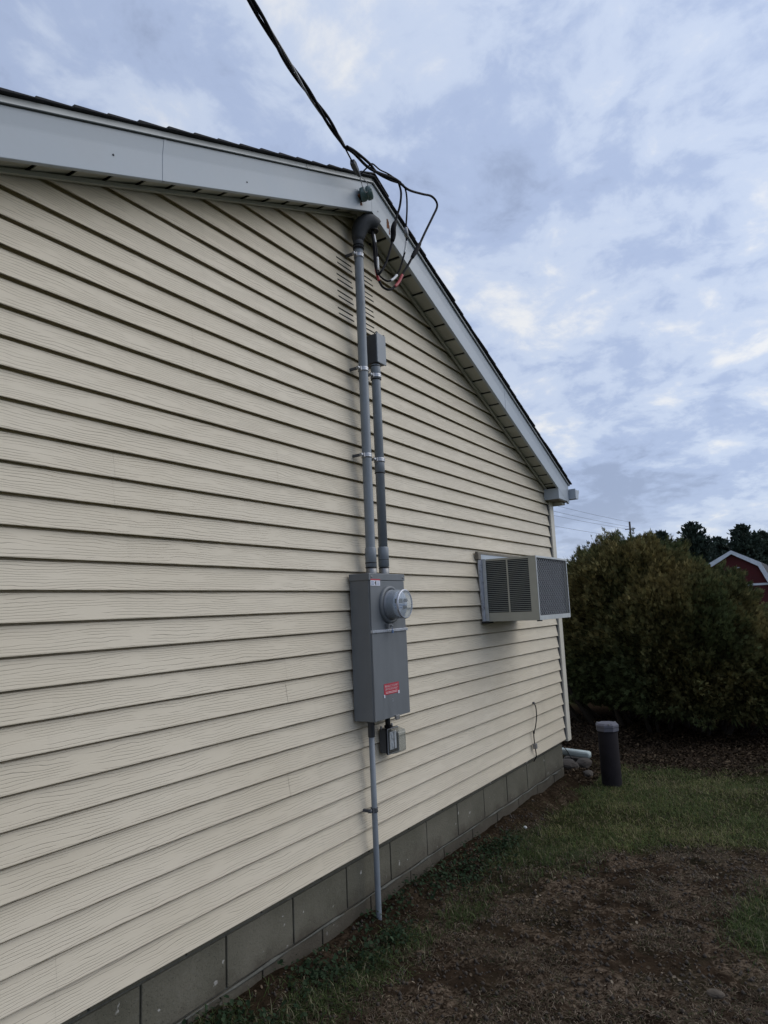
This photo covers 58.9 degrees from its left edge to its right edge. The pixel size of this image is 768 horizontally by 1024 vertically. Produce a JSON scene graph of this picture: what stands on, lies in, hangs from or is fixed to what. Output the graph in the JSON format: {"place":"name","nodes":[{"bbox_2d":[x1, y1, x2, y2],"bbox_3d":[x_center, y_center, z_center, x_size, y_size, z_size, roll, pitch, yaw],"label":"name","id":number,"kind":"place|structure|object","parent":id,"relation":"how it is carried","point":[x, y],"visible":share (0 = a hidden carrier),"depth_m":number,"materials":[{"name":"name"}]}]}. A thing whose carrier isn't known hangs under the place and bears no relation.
{"place":"outdoors","nodes":[
{"label":"outdoors","id":0,"kind":"place"},
{"bbox_2d":[0,0,767,563],"label":"sky","id":1,"kind":"structure","parent":0,"point":[596,171],"materials":[{"name":"blue"}]},
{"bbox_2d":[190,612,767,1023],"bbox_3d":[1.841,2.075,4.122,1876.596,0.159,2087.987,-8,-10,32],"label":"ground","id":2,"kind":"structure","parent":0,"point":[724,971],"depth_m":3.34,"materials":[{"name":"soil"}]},
{"bbox_2d":[0,87,578,1023],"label":"house","id":3,"kind":"structure","parent":2,"relation":"on","point":[186,833],"depth_m":2.88,"materials":[{"name":"beige plastic"}]},
{"bbox_2d":[345,213,380,572],"bbox_3d":[-0.083,-0.718,3.886,0.223,2.133,0.104,0,-9,-16],"label":"service mast","id":4,"kind":"object","parent":3,"relation":"attached to","point":[364,224],"visible":0.99,"depth_m":3.86,"materials":[{"name":"grey metal"}]},
{"bbox_2d":[373,183,401,275],"bbox_3d":[-0.015,-1.625,3.942,0.214,0.613,0.171,-8,-10,32],"label":"drip loop wire","id":5,"kind":"object","parent":4,"relation":"attached to","point":[393,231],"visible":1,"depth_m":3.91,"materials":[{"name":"rubber"}]},
{"bbox_2d":[373,183,407,281],"bbox_3d":[0.037,-1.623,3.972,0.221,0.638,0.155,-3,-8,4],"label":"drip loop wire","id":6,"kind":"object","parent":4,"relation":"attached to","point":[404,252],"visible":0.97,"depth_m":4.00,"materials":[{"name":"rubber"}]},
{"bbox_2d":[371,183,437,290],"bbox_3d":[0.157,-1.620,4.066,0.554,0.781,0.185,2,-9,-29],"label":"drip loop wire","id":7,"kind":"object","parent":4,"relation":"attached to","point":[415,251],"visible":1,"depth_m":4.04,"materials":[{"name":"rubber"}]},
{"bbox_2d":[358,185,373,201],"bbox_3d":[-0.112,-1.827,3.904,0.104,0.087,0.080,-3,-8,2],"label":"wire insulator","id":8,"kind":"object","parent":3,"relation":"attached to","point":[364,196],"visible":0.98,"depth_m":3.87,"materials":[{"name":"ceramic"}]},
{"bbox_2d":[247,0,401,192],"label":"service cable","id":9,"kind":"object","parent":8,"relation":"attached to","point":[291,68],"visible":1,"depth_m":3.21,"materials":[{"name":"rubber"}]},
{"bbox_2d":[362,722,381,919],"bbox_3d":[-0.063,1.637,3.506,0.076,1.097,0.057,3,-10,-34],"label":"conduit","id":10,"kind":"object","parent":3,"relation":"attached to","point":[373,810],"visible":0.84,"depth_m":3.50,"materials":[{"name":"grey plastic"}]},
{"bbox_2d":[367,331,388,573],"bbox_3d":[-0.038,-0.353,3.943,0.101,1.424,0.124,-8,-10,32],"label":"branch conduit","id":11,"kind":"object","parent":3,"relation":"attached to","point":[376,351],"visible":0.98,"depth_m":3.92,"materials":[{"name":"grey plastic"}]},
{"bbox_2d":[349,573,409,721],"bbox_3d":[-0.006,0.726,3.690,0.166,0.775,0.361,-8,-10,32],"label":"meter box","id":12,"kind":"object","parent":3,"relation":"attached to","point":[380,667],"visible":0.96,"depth_m":3.59,"materials":[{"name":"metal"}]},
{"bbox_2d":[371,630,409,721],"bbox_3d":[0.038,0.869,3.644,0.009,0.446,0.345,-8,-10,32],"label":"breaker door","id":13,"kind":"structure","parent":12,"relation":"in","point":[389,649],"depth_m":3.63,"materials":[{"name":"grey metal"}]},
{"bbox_2d":[384,589,412,619],"bbox_3d":[0.075,0.498,3.673,0.100,0.162,0.162,-8,-10,32],"label":"electric meter","id":14,"kind":"object","parent":12,"relation":"attached to","point":[395,604],"visible":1,"depth_m":3.63,"materials":[{"name":"grey"}]},
{"bbox_2d":[379,718,405,754],"bbox_3d":[0.050,1.213,3.722,0.115,0.208,0.125,-8,-10,32],"label":"outlet box","id":15,"kind":"object","parent":3,"relation":"attached to","point":[391,739],"visible":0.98,"depth_m":3.70,"materials":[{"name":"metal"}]},
{"bbox_2d":[475,551,570,623],"bbox_3d":[1.077,0.566,5.180,0.432,0.525,0.805,-8,-10,32],"label":"air conditioner","id":16,"kind":"object","parent":3,"relation":"attached to","point":[522,588],"visible":1,"depth_m":4.96,"materials":[{"name":"grey metal"}]},
{"bbox_2d":[532,702,536,760],"bbox_3d":[1.228,1.794,5.546,0.045,0.469,0.095,-8,-10,32],"label":"coax cable","id":17,"kind":"object","parent":3,"relation":"attached to","point":[534,745],"visible":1,"depth_m":5.51,"materials":[{"name":"rubber"}]},
{"bbox_2d":[182,828,530,1023],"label":"ground ivy","id":18,"kind":"object","parent":2,"relation":"on","point":[313,974],"visible":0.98,"depth_m":3.25,"materials":[{"name":"green plant"}]},
{"bbox_2d":[190,822,767,1023],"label":"grass tufts","id":19,"kind":"object","parent":2,"relation":"on","point":[466,911],"visible":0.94,"depth_m":3.27,"materials":[{"name":"green plant"}]},
{"bbox_2d":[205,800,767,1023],"bbox_3d":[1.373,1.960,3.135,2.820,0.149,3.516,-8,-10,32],"label":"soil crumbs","id":20,"kind":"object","parent":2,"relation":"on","point":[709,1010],"visible":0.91,"depth_m":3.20,"materials":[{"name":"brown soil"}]},
{"bbox_2d":[236,768,767,1023],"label":"leaf litter","id":21,"kind":"object","parent":2,"relation":"on","point":[587,980],"visible":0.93,"depth_m":3.30,"materials":[{"name":"brown plant"}]},
{"bbox_2d":[247,804,767,1023],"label":"dead thatch","id":22,"kind":"object","parent":2,"relation":"on","point":[506,950],"visible":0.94,"depth_m":3.05,"materials":[{"name":"brown plant"}]},
{"bbox_2d":[563,759,578,769],"bbox_3d":[1.733,2.396,6.390,0.201,0.140,0.178,-1,-8,-10],"label":"rock","id":23,"kind":"object","parent":2,"relation":"on","point":[569,763],"visible":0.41,"depth_m":6.32,"materials":[{"name":"grey stone"}]},
{"bbox_2d":[564,756,580,761],"bbox_3d":[1.868,2.450,6.665,0.253,0.134,0.279,-3,-8,1],"label":"rock","id":24,"kind":"object","parent":2,"relation":"on","point":[575,759],"visible":0.16,"depth_m":6.61,"materials":[{"name":"grey stone"}]},
{"bbox_2d":[576,757,591,768],"bbox_3d":[1.894,2.386,6.439,0.139,0.107,0.184,-8,-10,32],"label":"rock","id":25,"kind":"object","parent":2,"relation":"on","point":[584,762],"visible":0.73,"depth_m":6.38,"materials":[{"name":"grey stone"}]},
{"bbox_2d":[582,770,592,776],"bbox_3d":[1.864,2.392,6.209,0.099,0.064,0.136,-8,-10,32],"label":"rock","id":26,"kind":"object","parent":2,"relation":"on","point":[587,773],"visible":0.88,"depth_m":6.17,"materials":[{"name":"grey stone"}]},
{"bbox_2d":[432,754,767,954],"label":"lawn grass","id":27,"kind":"structure","parent":2,"relation":"on","point":[733,788],"depth_m":5.01,"materials":[{"name":"green plant"}]},
{"bbox_2d":[596,721,621,788],"bbox_3d":[1.973,2.173,5.927,0.187,0.661,0.186,3,-10,-34],"label":"well casing","id":28,"kind":"object","parent":2,"relation":"on","point":[610,764],"visible":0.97,"depth_m":5.87,"materials":[{"name":"metal"}]},
{"bbox_2d":[625,522,634,537],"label":"utility pole","id":29,"kind":"object","parent":2,"relation":"on","point":[630,528],"visible":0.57,"depth_m":82.24,"materials":[{"name":"brown wood"}]},
{"bbox_2d":[652,529,667,541],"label":"pine tree","id":30,"kind":"object","parent":2,"relation":"on","point":[661,534],"visible":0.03,"depth_m":78.88,"materials":[{"name":"green plant"}]},
{"bbox_2d":[561,714,767,783],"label":"mulch chips","id":31,"kind":"object","parent":2,"relation":"on","point":[586,728],"visible":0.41,"depth_m":7.22,"materials":[{"name":"brown wood"}]},
{"bbox_2d":[562,746,590,758],"bbox_3d":[1.629,2.350,6.719,0.808,0.174,0.117,-8,-10,32],"label":"downspout extension","id":32,"kind":"object","parent":31,"relation":"on","point":[576,753],"visible":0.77,"depth_m":6.55,"materials":[{"name":"white metal"}]},
{"bbox_2d":[562,526,767,736],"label":"evergreen shrub","id":33,"kind":"object","parent":2,"relation":"on","point":[653,627],"visible":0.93,"depth_m":7.78,"materials":[{"name":"green plant"}]},
{"bbox_2d":[672,521,718,563],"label":"pine tree","id":34,"kind":"object","parent":2,"relation":"on","point":[702,543],"visible":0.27,"depth_m":77.36,"materials":[{"name":"green plant"}]},
{"bbox_2d":[706,988,724,998],"bbox_3d":[1.318,1.916,2.698,0.068,0.030,0.052,-8,-10,32],"label":"rock","id":35,"kind":"object","parent":2,"relation":"on","point":[712,993],"visible":1,"depth_m":2.69,"materials":[{"name":"grey stone"}]},
{"bbox_2d":[708,536,722,554],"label":"pine tree","id":36,"kind":"object","parent":2,"relation":"on","point":[716,539],"visible":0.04,"depth_m":86.59,"materials":[{"name":"green plant"}]},
{"bbox_2d":[712,536,730,560],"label":"pine tree","id":37,"kind":"object","parent":2,"relation":"on","point":[719,547],"visible":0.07,"depth_m":80.86,"materials":[{"name":"green plant"}]},
{"bbox_2d":[720,523,767,564],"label":"pine tree","id":38,"kind":"object","parent":2,"relation":"on","point":[744,541],"visible":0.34,"depth_m":75.42,"materials":[{"name":"green plant"}]},
{"bbox_2d":[757,530,767,539],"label":"pine tree","id":39,"kind":"object","parent":2,"relation":"on","point":[762,533],"visible":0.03,"depth_m":82.92,"materials":[{"name":"green plant"}]},
{"bbox_2d":[758,539,767,563],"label":"pine tree","id":40,"kind":"object","parent":2,"relation":"on","point":[765,553],"visible":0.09,"depth_m":76.30,"materials":[{"name":"green plant"}]},
{"bbox_2d":[707,550,767,610],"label":"barn","id":41,"kind":"structure","parent":0,"point":[757,572],"depth_m":61.66,"materials":[{"name":"red wood"}]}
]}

